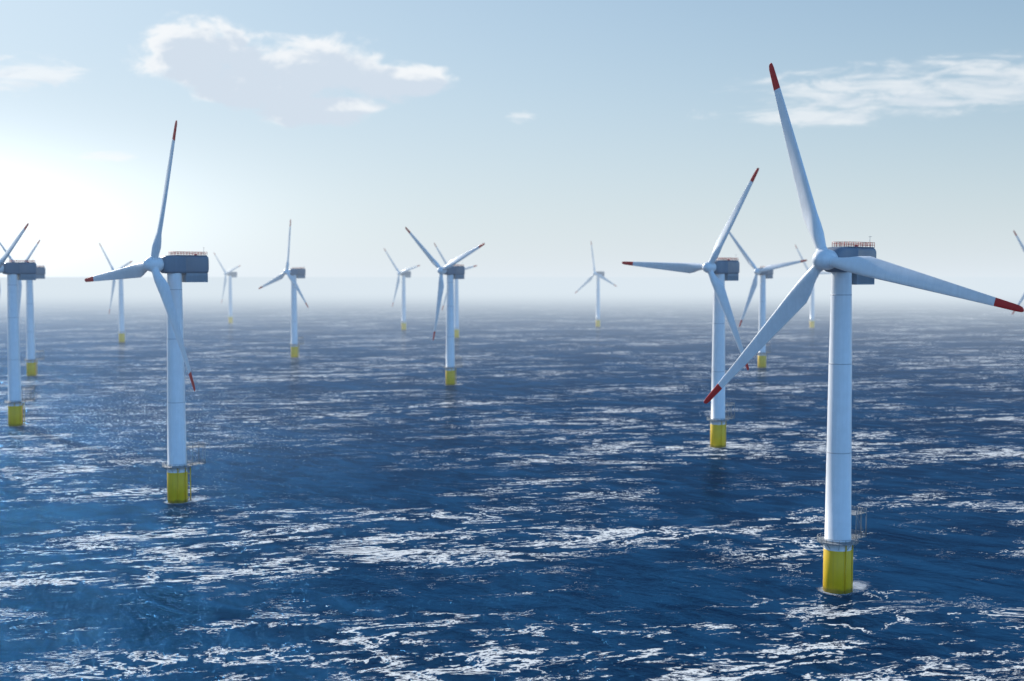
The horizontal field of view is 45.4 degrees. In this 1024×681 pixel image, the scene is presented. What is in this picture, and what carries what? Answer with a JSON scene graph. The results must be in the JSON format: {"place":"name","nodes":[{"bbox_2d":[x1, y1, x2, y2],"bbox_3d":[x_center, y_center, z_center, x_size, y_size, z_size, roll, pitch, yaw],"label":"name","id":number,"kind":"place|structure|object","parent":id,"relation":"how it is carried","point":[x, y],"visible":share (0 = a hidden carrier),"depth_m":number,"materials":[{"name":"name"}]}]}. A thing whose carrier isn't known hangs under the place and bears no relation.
{"place":"outdoors","nodes":[
{"label":"outdoors","id":0,"kind":"place"},
{"bbox_2d":[0,277,1023,680],"bbox_3d":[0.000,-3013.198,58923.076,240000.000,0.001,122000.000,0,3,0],"label":"sea","id":1,"kind":"structure","parent":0,"point":[550,485],"depth_m":493.85,"materials":[{"name":"liquid"}]},
{"bbox_2d":[0,223,36,425],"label":"wind turbine","id":2,"kind":"object","parent":1,"relation":"on","point":[15,271],"visible":1,"depth_m":696.73,"materials":[{"name":"metal"}]},
{"bbox_2d":[0,240,45,375],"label":"wind turbine","id":3,"kind":"object","parent":1,"relation":"on","point":[31,367],"visible":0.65,"depth_m":1047.47,"materials":[{"name":"metal"}]},
{"bbox_2d":[99,243,131,341],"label":"wind turbine","id":4,"kind":"object","parent":1,"relation":"on","point":[122,331],"visible":0.69,"depth_m":1580.45,"materials":[{"name":"metal"}]},
{"bbox_2d":[85,120,208,503],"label":"wind turbine","id":5,"kind":"object","parent":1,"relation":"on","point":[178,269],"visible":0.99,"depth_m":459.89,"materials":[{"name":"metal"}]},
{"bbox_2d":[214,253,240,322],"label":"wind turbine","id":6,"kind":"object","parent":1,"relation":"on","point":[229,273],"visible":1,"depth_m":2220.54,"materials":[{"name":"metal"}]},
{"bbox_2d":[258,219,307,357],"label":"wind turbine","id":7,"kind":"object","parent":1,"relation":"on","point":[294,274],"visible":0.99,"depth_m":1283.68,"materials":[{"name":"metal"}]},
{"bbox_2d":[384,249,419,329],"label":"wind turbine","id":8,"kind":"object","parent":1,"relation":"on","point":[405,273],"visible":1,"depth_m":1939.91,"materials":[{"name":"metal"}]},
{"bbox_2d":[405,227,484,384],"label":"wind turbine","id":9,"kind":"object","parent":1,"relation":"on","point":[452,270],"visible":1,"depth_m":959.34,"materials":[{"name":"metal"}]},
{"bbox_2d":[434,243,476,337],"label":"wind turbine","id":10,"kind":"object","parent":1,"relation":"on","point":[456,314],"visible":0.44,"depth_m":1697.36,"materials":[{"name":"metal"}]},
{"bbox_2d":[575,242,616,326],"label":"wind turbine","id":11,"kind":"object","parent":1,"relation":"on","point":[599,274],"visible":1,"depth_m":2061.29,"materials":[{"name":"metal"}]},
{"bbox_2d":[622,168,758,447],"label":"wind turbine","id":12,"kind":"object","parent":1,"relation":"on","point":[720,271],"visible":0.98,"depth_m":608.98,"materials":[{"name":"metal"}]},
{"bbox_2d":[729,232,806,367],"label":"wind turbine","id":13,"kind":"object","parent":1,"relation":"on","point":[765,273],"visible":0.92,"depth_m":1140.36,"materials":[{"name":"metal"}]},
{"bbox_2d":[795,245,830,327],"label":"wind turbine","id":14,"kind":"object","parent":1,"relation":"on","point":[811,319],"visible":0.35,"depth_m":2025.81,"materials":[{"name":"metal"}]},
{"bbox_2d":[704,63,1023,593],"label":"wind turbine","id":15,"kind":"object","parent":1,"relation":"on","point":[848,266],"visible":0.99,"depth_m":328.24,"materials":[{"name":"metal"}]},
{"bbox_2d":[1012,230,1023,313],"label":"wind turbine","id":16,"kind":"object","parent":1,"relation":"on","point":[1022,247],"visible":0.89,"depth_m":1395.22,"materials":[{"name":"metal"}]},
{"bbox_2d":[0,0,1023,276],"label":"sky","id":17,"kind":"structure","parent":0,"point":[535,132],"materials":[{"name":"blue"}]}
]}

